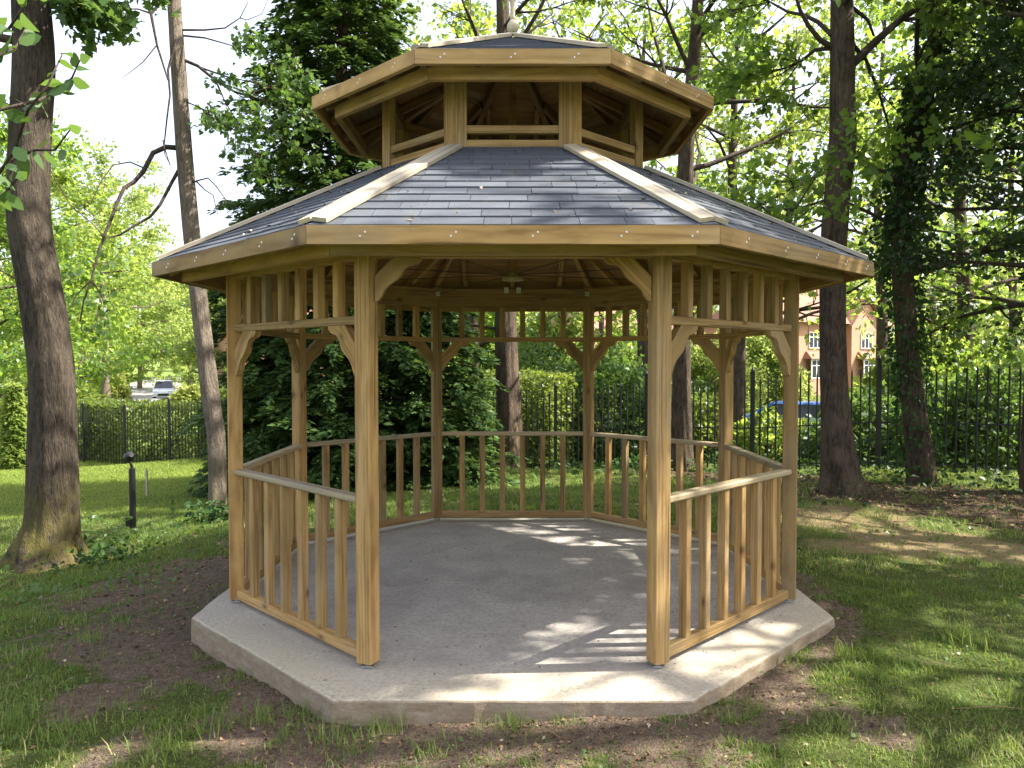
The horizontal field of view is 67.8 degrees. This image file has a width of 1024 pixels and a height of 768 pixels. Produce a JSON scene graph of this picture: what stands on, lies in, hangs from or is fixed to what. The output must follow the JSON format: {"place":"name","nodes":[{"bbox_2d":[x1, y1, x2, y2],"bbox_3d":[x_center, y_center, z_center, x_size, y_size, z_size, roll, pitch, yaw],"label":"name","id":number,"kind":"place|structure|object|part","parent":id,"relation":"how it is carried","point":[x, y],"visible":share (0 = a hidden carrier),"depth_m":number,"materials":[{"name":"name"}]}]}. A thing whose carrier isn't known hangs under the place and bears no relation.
{"place":"outdoors","nodes":[
{"label":"outdoors","id":0,"kind":"place"},
{"bbox_2d":[117,377,180,408],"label":"road","id":1,"kind":"structure","parent":0,"point":[146,391],"depth_m":90.96,"materials":[{"name":"grey asphalt"}]},
{"bbox_2d":[151,380,175,397],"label":"parked car","id":2,"kind":"object","parent":1,"relation":"on","point":[163,388],"visible":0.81,"depth_m":68.84,"materials":[{"name":"white paint"}]},
{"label":"windows","id":3,"kind":"part","parent":2,"relation":"part of","materials":[{"name":"grey glass"}]},
{"bbox_2d":[0,439,420,522],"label":"mown lawn grass","id":4,"kind":"structure","parent":0,"point":[10,478],"depth_m":13.35,"materials":[{"name":"green plant"}]},
{"bbox_2d":[0,363,1023,767],"bbox_3d":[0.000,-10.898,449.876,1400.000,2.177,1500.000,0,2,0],"label":"ground","id":5,"kind":"structure","parent":0,"point":[384,755],"depth_m":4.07,"materials":[{"name":"green plant"}]},
{"bbox_2d":[0,381,26,469],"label":"hedge","id":6,"kind":"object","parent":5,"relation":"on","point":[13,428],"visible":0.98,"depth_m":21.36,"materials":[{"name":"green plant"}]},
{"bbox_2d":[0,0,90,211],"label":"young hornbeam","id":7,"kind":"object","parent":5,"relation":"on","point":[28,37],"visible":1,"depth_m":2.31,"materials":[{"name":"green plant"}]},
{"bbox_2d":[0,367,126,416],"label":"shrub","id":8,"kind":"object","parent":5,"relation":"on","point":[82,393],"visible":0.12,"depth_m":39.74,"materials":[{"name":"green plant"}]},
{"bbox_2d":[0,396,128,457],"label":"hedge","id":9,"kind":"object","parent":5,"relation":"on","point":[79,401],"visible":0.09,"depth_m":24.58,"materials":[{"name":"green plant"}]},
{"bbox_2d":[0,137,163,366],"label":"roadside tree","id":10,"kind":"object","parent":5,"relation":"on","point":[63,177],"visible":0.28,"depth_m":35.94,"materials":[{"name":"green plant"}]},
{"bbox_2d":[6,222,167,395],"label":"roadside tree","id":11,"kind":"object","parent":5,"relation":"on","point":[138,341],"visible":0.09,"depth_m":76.23,"materials":[{"name":"green plant"}]},
{"bbox_2d":[0,91,175,398],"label":"roadside tree","id":12,"kind":"object","parent":5,"relation":"on","point":[11,328],"visible":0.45,"depth_m":30.46,"materials":[{"name":"green plant"}]},
{"bbox_2d":[0,529,187,570],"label":"ivy patch","id":13,"kind":"object","parent":5,"relation":"on","point":[95,550],"visible":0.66,"depth_m":7.21,"materials":[{"name":"green plant"}]},
{"bbox_2d":[0,552,200,620],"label":"weed patch","id":14,"kind":"object","parent":5,"relation":"on","point":[70,578],"visible":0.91,"depth_m":6.07,"materials":[{"name":"green plant"}]},
{"bbox_2d":[88,360,132,399],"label":"shrub","id":15,"kind":"object","parent":5,"relation":"on","point":[122,389],"visible":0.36,"depth_m":65.58,"materials":[{"name":"green plant"}]},
{"bbox_2d":[0,130,225,398],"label":"roadside tree","id":16,"kind":"object","parent":5,"relation":"on","point":[139,207],"visible":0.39,"depth_m":45.78,"materials":[{"name":"green plant"}]},
{"bbox_2d":[0,508,228,563],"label":"weed patch","id":17,"kind":"object","parent":5,"relation":"on","point":[131,531],"visible":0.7,"depth_m":7.94,"materials":[{"name":"green plant"}]},
{"bbox_2d":[122,452,135,531],"bbox_3d":[-4.240,1.217,8.466,0.141,0.938,0.116,2,2,41],"label":"garden light post","id":18,"kind":"object","parent":5,"relation":"on","point":[128,457],"visible":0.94,"depth_m":8.44,"materials":[{"name":"black metal"}]},
{"bbox_2d":[74,243,197,388],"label":"roadside tree","id":19,"kind":"object","parent":5,"relation":"on","point":[139,384],"visible":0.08,"depth_m":94.61,"materials":[{"name":"green plant"}]},
{"bbox_2d":[145,467,147,495],"bbox_3d":[-5.647,1.544,11.784,0.032,0.510,0.030,0,2,0],"label":"wooden stake","id":20,"kind":"object","parent":5,"relation":"on","point":[146,476],"visible":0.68,"depth_m":11.77,"materials":[{"name":"grey wood"}]},
{"bbox_2d":[80,396,227,463],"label":"hedge","id":21,"kind":"object","parent":5,"relation":"on","point":[130,404],"visible":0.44,"depth_m":23.24,"materials":[{"name":"green plant"}]},
{"bbox_2d":[123,268,214,385],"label":"roadside tree","id":22,"kind":"object","parent":5,"relation":"on","point":[163,352],"visible":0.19,"depth_m":88.78,"materials":[{"name":"green plant"}]},
{"bbox_2d":[160,283,225,366],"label":"roadside tree","id":23,"kind":"object","parent":5,"relation":"on","point":[183,359],"visible":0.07,"depth_m":76.08,"materials":[{"name":"green plant"}]},
{"bbox_2d":[165,382,224,402],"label":"shrub","id":24,"kind":"object","parent":5,"relation":"on","point":[186,393],"visible":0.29,"depth_m":52.87,"materials":[{"name":"green plant"}]},
{"bbox_2d":[51,0,372,514],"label":"slim tree","id":25,"kind":"object","parent":5,"relation":"on","point":[226,121],"visible":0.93,"depth_m":9.42,"materials":[{"name":"grey plant"}]},
{"bbox_2d":[170,495,263,525],"bbox_3d":[-3.420,1.488,8.993,1.154,0.322,0.853,0,2,0],"label":"ivy patch","id":26,"kind":"object","parent":5,"relation":"on","point":[212,515],"visible":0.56,"depth_m":8.83,"materials":[{"name":"green plant"}]},
{"bbox_2d":[173,298,261,382],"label":"roadside tree","id":27,"kind":"object","parent":5,"relation":"on","point":[191,348],"visible":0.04,"depth_m":66.79,"materials":[{"name":"green plant"}]},
{"bbox_2d":[187,335,320,499],"bbox_3d":[-3.931,0.513,12.156,2.279,2.739,2.435,0,2,0],"label":"conifer","id":28,"kind":"object","parent":5,"relation":"on","point":[258,426],"visible":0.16,"depth_m":11.86,"materials":[{"name":"green plant"}]},
{"bbox_2d":[0,0,527,574],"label":"sycamore tree","id":29,"kind":"object","parent":5,"relation":"on","point":[52,522],"visible":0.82,"depth_m":7.05,"materials":[{"name":"brown plant"}]},
{"bbox_2d":[213,309,324,381],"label":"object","id":30,"kind":"structure","parent":5,"relation":"on","point":[222,346],"depth_m":66.96,"materials":[{"name":"brick"}]},
{"bbox_2d":[196,382,380,454],"bbox_3d":[-6.061,1.006,20.695,5.918,2.143,1.754,1,2,28],"label":"hedge","id":31,"kind":"object","parent":5,"relation":"on","point":[223,391],"visible":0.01,"depth_m":21.42,"materials":[{"name":"green plant"}]},
{"bbox_2d":[174,0,497,501],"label":"conifer","id":32,"kind":"object","parent":5,"relation":"on","point":[307,26],"visible":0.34,"depth_m":11.47,"materials":[{"name":"green plant"}]},
{"bbox_2d":[290,33,431,335],"bbox_3d":[-4.345,-6.741,31.876,9.742,16.853,9.480,-1,2,-27],"label":"broadleaf tree","id":33,"kind":"object","parent":5,"relation":"on","point":[405,49],"depth_m":32.02,"materials":[{"name":"green plant"}]},
{"bbox_2d":[357,735,401,742],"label":"fallen twig","id":34,"kind":"object","parent":5,"relation":"on","point":[381,735],"visible":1,"depth_m":3.38,"materials":[{"name":"brown wood"}]},
{"bbox_2d":[353,311,526,490],"bbox_3d":[-1.174,0.103,11.948,2.812,3.263,2.667,1,2,18],"label":"conifer","id":35,"kind":"object","parent":5,"relation":"on","point":[450,454],"visible":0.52,"depth_m":11.56,"materials":[{"name":"green plant"}]},
{"bbox_2d":[312,470,582,502],"bbox_3d":[-1.590,1.493,11.070,5.507,0.500,3.850,0,2,0],"label":"weed patch","id":36,"kind":"object","parent":5,"relation":"on","point":[407,486],"visible":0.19,"depth_m":10.91,"materials":[{"name":"green plant"}]},
{"bbox_2d":[412,333,495,455],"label":"shrub","id":37,"kind":"object","parent":5,"relation":"on","point":[480,394],"visible":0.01,"depth_m":17.25,"materials":[{"name":"green plant"}]},
{"bbox_2d":[353,366,577,466],"bbox_3d":[-1.276,0.664,18.160,5.924,2.217,1.967,1,2,29],"label":"hedge","id":38,"kind":"object","parent":5,"relation":"on","point":[559,378],"visible":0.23,"depth_m":16.57,"materials":[{"name":"green plant"}]},
{"bbox_2d":[395,0,572,367],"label":"broadleaf tree","id":39,"kind":"object","parent":5,"relation":"on","point":[479,24],"visible":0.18,"depth_m":22.58,"materials":[{"name":"green plant"}]},
{"bbox_2d":[455,312,519,423],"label":"shrub","id":40,"kind":"object","parent":5,"relation":"on","point":[490,318],"visible":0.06,"depth_m":26.78,"materials":[{"name":"green plant"}]},
{"bbox_2d":[0,487,1022,767],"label":"clover","id":41,"kind":"object","parent":5,"relation":"on","point":[514,507],"visible":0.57,"depth_m":6.39,"materials":[{"name":"green plant"}]},
{"bbox_2d":[0,255,1023,382],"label":"woodland","id":42,"kind":"object","parent":5,"relation":"on","point":[1004,323],"visible":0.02,"depth_m":109.81,"materials":[{"name":"green plant"}]},
{"bbox_2d":[0,467,1023,767],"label":"dead leaves","id":43,"kind":"object","parent":5,"relation":"on","point":[534,721],"visible":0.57,"depth_m":4.03,"materials":[{"name":"brown plant"}]},
{"bbox_2d":[191,518,834,725],"bbox_3d":[0.004,1.571,5.625,3.990,0.323,4.155,0,2,0],"label":"concrete base","id":44,"kind":"object","parent":5,"relation":"on","point":[565,679],"visible":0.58,"depth_m":4.44,"materials":[{"name":"grey concrete"}]},
{"bbox_2d":[152,0,873,667],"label":"gazebo","id":45,"kind":"object","parent":44,"relation":"on","point":[584,122],"visible":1,"depth_m":4.61,"materials":[{"name":"brown wood"}]},
{"bbox_2d":[187,148,821,250],"bbox_3d":[0.020,-1.148,5.671,4.393,0.690,4.398,0,2,0],"label":"roof debris","id":46,"kind":"object","parent":45,"relation":"on","point":[481,187],"visible":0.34,"depth_m":4.47,"materials":[{"name":"beige plant"}]},
{"bbox_2d":[263,522,771,677],"bbox_3d":[0.022,1.414,5.635,3.699,0.030,3.701,0,2,0],"label":"slab debris","id":47,"kind":"object","parent":44,"relation":"on","point":[501,601],"visible":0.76,"depth_m":4.83,"materials":[{"name":"brown plant"}]},
{"bbox_2d":[376,0,672,467],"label":"broadleaf tree","id":48,"kind":"object","parent":5,"relation":"on","point":[508,410],"visible":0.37,"depth_m":13.82,"materials":[{"name":"green plant"}]},
{"bbox_2d":[491,325,600,460],"bbox_3d":[0.673,0.198,18.539,3.018,3.276,2.582,0,2,0],"label":"shrub","id":49,"kind":"object","parent":5,"relation":"on","point":[540,362],"visible":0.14,"depth_m":18.38,"materials":[{"name":"green plant"}]},
{"bbox_2d":[78,354,1021,474],"bbox_3d":[-2.736,1.003,17.497,28.333,3.406,0.726,1,2,31],"label":"railing fence","id":50,"kind":"object","parent":5,"relation":"on","point":[878,461],"visible":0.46,"depth_m":13.77,"materials":[{"name":"black metal"}]},
{"bbox_2d":[492,312,630,432],"bbox_3d":[1.576,-0.533,23.808,4.798,4.625,3.824,0,2,0],"label":"shrub","id":51,"kind":"object","parent":5,"relation":"on","point":[571,328],"visible":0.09,"depth_m":23.31,"materials":[{"name":"green plant"}]},
{"bbox_2d":[455,0,677,326],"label":"broadleaf tree","id":52,"kind":"object","parent":5,"relation":"on","point":[576,13],"visible":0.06,"depth_m":25.84,"materials":[{"name":"green plant"}]},
{"bbox_2d":[526,156,673,336],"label":"broadleaf tree","id":53,"kind":"object","parent":5,"relation":"on","point":[601,326],"visible":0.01,"depth_m":47.68,"materials":[{"name":"green plant"}]},
{"bbox_2d":[563,326,647,461],"bbox_3d":[2.388,0.170,17.942,2.648,3.501,2.626,1,2,40],"label":"shrub","id":54,"kind":"object","parent":5,"relation":"on","point":[609,370],"visible":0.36,"depth_m":17.56,"materials":[{"name":"green plant"}]},
{"bbox_2d":[594,315,671,394],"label":"shrub","id":55,"kind":"object","parent":5,"relation":"on","point":[633,327],"visible":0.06,"depth_m":33.41,"materials":[{"name":"green plant"}]},
{"bbox_2d":[604,364,717,466],"bbox_3d":[3.299,0.665,16.988,2.636,2.590,2.266,0,2,0],"label":"shrub","id":56,"kind":"object","parent":5,"relation":"on","point":[636,411],"visible":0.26,"depth_m":16.66,"materials":[{"name":"green plant"}]},
{"bbox_2d":[559,0,796,390],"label":"broadleaf tree","id":57,"kind":"object","parent":5,"relation":"on","point":[706,177],"visible":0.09,"depth_m":20.84,"materials":[{"name":"green plant"}]},
{"bbox_2d":[691,391,735,461],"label":"shrub","id":58,"kind":"object","parent":5,"relation":"on","point":[704,419],"visible":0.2,"depth_m":16.16,"materials":[{"name":"green plant"}]},
{"bbox_2d":[645,13,816,347],"bbox_3d":[10.142,-8.360,39.365,12.776,19.864,12.362,0,2,0],"label":"broadleaf tree","id":59,"kind":"object","parent":5,"relation":"on","point":[715,145],"visible":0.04,"depth_m":38.16,"materials":[{"name":"green plant"}]},
{"bbox_2d":[691,328,773,418],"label":"shrub","id":60,"kind":"object","parent":5,"relation":"on","point":[702,363],"visible":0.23,"depth_m":35.09,"materials":[{"name":"green plant"}]},
{"bbox_2d":[516,0,951,471],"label":"broadleaf tree","id":61,"kind":"object","parent":5,"relation":"on","point":[681,418],"visible":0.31,"depth_m":12.91,"materials":[{"name":"green plant"}]},
{"bbox_2d":[498,449,1016,487],"bbox_3d":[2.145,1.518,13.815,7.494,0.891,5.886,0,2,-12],"label":"undergrowth","id":62,"kind":"object","parent":5,"relation":"on","point":[615,467],"visible":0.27,"depth_m":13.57,"materials":[{"name":"green plant"}]},
{"bbox_2d":[711,405,819,462],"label":"shrub","id":63,"kind":"object","parent":5,"relation":"on","point":[779,440],"visible":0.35,"depth_m":15.67,"materials":[{"name":"green plant"}]},
{"bbox_2d":[574,0,974,424],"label":"broadleaf tree","id":64,"kind":"object","parent":5,"relation":"on","point":[739,370],"visible":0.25,"depth_m":20.42,"materials":[{"name":"green plant"}]},
{"bbox_2d":[746,335,815,407],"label":"shrub","id":65,"kind":"object","parent":5,"relation":"on","point":[762,352],"visible":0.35,"depth_m":40.71,"materials":[{"name":"green plant"}]},
{"bbox_2d":[746,400,820,433],"bbox_3d":[10.202,1.393,29.006,4.315,1.480,2.000,1,2,22],"label":"parked car","id":66,"kind":"object","parent":5,"relation":"on","point":[804,408],"visible":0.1,"depth_m":28.05,"materials":[{"name":"blue paint"}]},
{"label":"windows","id":67,"kind":"part","parent":66,"relation":"part of","materials":[{"name":"grey glass"}]},
{"bbox_2d":[704,290,893,394],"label":"brick house","id":68,"kind":"structure","parent":5,"relation":"on","point":[857,344],"depth_m":60.22,"materials":[{"name":"orange brick"}]},
{"bbox_2d":[808,332,819,347],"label":"window","id":69,"kind":"structure","parent":68,"relation":"in","point":[814,343],"depth_m":58.16,"materials":[{"name":"white glass"}]},
{"bbox_2d":[811,359,819,378],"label":"window","id":70,"kind":"structure","parent":68,"relation":"in","point":[815,363],"depth_m":57.52,"materials":[{"name":"white glass"}]},
{"bbox_2d":[860,333,872,348],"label":"window","id":71,"kind":"structure","parent":68,"relation":"in","point":[865,344],"depth_m":61.03,"materials":[{"name":"white glass"}]},
{"bbox_2d":[863,359,874,377],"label":"window","id":72,"kind":"structure","parent":68,"relation":"in","point":[866,362],"depth_m":60.18,"materials":[{"name":"white glass"}]},
{"bbox_2d":[631,0,1023,497],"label":"broadleaf tree","id":73,"kind":"object","parent":5,"relation":"on","point":[839,465],"visible":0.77,"depth_m":9.70,"materials":[{"name":"green plant"}]},
{"bbox_2d":[699,0,990,389],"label":"broadleaf tree","id":74,"kind":"object","parent":5,"relation":"on","point":[805,31],"visible":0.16,"depth_m":29.00,"materials":[{"name":"green plant"}]},
{"bbox_2d":[849,375,872,399],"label":"shrub","id":75,"kind":"object","parent":5,"relation":"on","point":[856,389],"visible":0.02,"depth_m":30.54,"materials":[{"name":"green plant"}]},
{"bbox_2d":[702,0,1023,485],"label":"ivy clad tree","id":76,"kind":"object","parent":5,"relation":"on","point":[919,438],"visible":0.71,"depth_m":10.56,"materials":[{"name":"green plant"}]},
{"bbox_2d":[705,456,1022,514],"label":"undergrowth","id":77,"kind":"object","parent":5,"relation":"on","point":[995,471],"visible":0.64,"depth_m":10.19,"materials":[{"name":"green plant"}]},
{"bbox_2d":[798,379,942,463],"bbox_3d":[6.991,0.756,14.744,2.981,1.730,2.246,0,2,0],"label":"shrub","id":78,"kind":"object","parent":5,"relation":"on","point":[855,411],"visible":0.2,"depth_m":14.56,"materials":[{"name":"green plant"}]},
{"bbox_2d":[726,0,1023,401],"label":"broadleaf tree","id":79,"kind":"object","parent":5,"relation":"on","point":[879,337],"visible":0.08,"depth_m":26.76,"materials":[{"name":"green plant"}]},
{"bbox_2d":[793,38,1023,337],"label":"broadleaf tree","id":80,"kind":"object","parent":5,"relation":"on","point":[934,297],"visible":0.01,"depth_m":43.59,"materials":[{"name":"green plant"}]},
{"bbox_2d":[816,0,1023,375],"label":"broadleaf tree","id":81,"kind":"object","parent":5,"relation":"on","point":[880,14],"visible":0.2,"depth_m":20.25,"materials":[{"name":"green plant"}]},
{"bbox_2d":[819,1,1023,319],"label":"broadleaf tree","id":82,"kind":"object","parent":5,"relation":"on","point":[981,294],"visible":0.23,"depth_m":18.57,"materials":[{"name":"green plant"}]},
{"bbox_2d":[821,0,1023,491],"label":"dark evergreen","id":83,"kind":"object","parent":5,"relation":"on","point":[957,170],"visible":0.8,"depth_m":9.85,"materials":[{"name":"green plant"}]},
{"bbox_2d":[834,0,1023,168],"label":"sycamore tree","id":84,"kind":"object","parent":5,"relation":"on","point":[985,142],"visible":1,"depth_m":8.00,"materials":[{"name":"green plant"}]},
{"bbox_2d":[850,321,1013,445],"bbox_3d":[11.004,-0.060,20.075,4.022,3.500,3.603,1,2,25],"label":"shrub","id":85,"kind":"object","parent":5,"relation":"on","point":[865,380],"visible":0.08,"depth_m":19.77,"materials":[{"name":"green plant"}]},
{"bbox_2d":[854,361,1022,466],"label":"shrub","id":86,"kind":"object","parent":5,"relation":"on","point":[940,388],"visible":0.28,"depth_m":13.05,"materials":[{"name":"green plant"}]},
{"bbox_2d":[907,37,1023,388],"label":"broadleaf tree","id":87,"kind":"object","parent":5,"relation":"on","point":[1012,287],"visible":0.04,"depth_m":33.74,"materials":[{"name":"green plant"}]},
{"bbox_2d":[930,330,1023,470],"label":"shrub","id":88,"kind":"object","parent":5,"relation":"on","point":[982,397],"visible":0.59,"depth_m":12.56,"materials":[{"name":"green plant"}]},
{"bbox_2d":[952,36,1022,102],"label":"sycamore tree","id":89,"kind":"object","parent":5,"relation":"on","point":[959,41],"visible":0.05,"depth_m":10.65,"materials":[{"name":"green plant"}]},
{"bbox_2d":[957,705,1022,708],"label":"fallen twig","id":90,"kind":"object","parent":5,"relation":"on","point":[990,706],"visible":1,"depth_m":3.62,"materials":[{"name":"brown wood"}]},
{"bbox_2d":[0,0,1023,362],"label":"sky","id":91,"kind":"structure","parent":0,"point":[130,110],"materials":[{"name":"white"}]},
{"bbox_2d":[536,309,698,385],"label":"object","id":92,"kind":"structure","parent":0,"point":[596,325],"depth_m":64.43,"materials":[{"name":"brick"}]}
]}

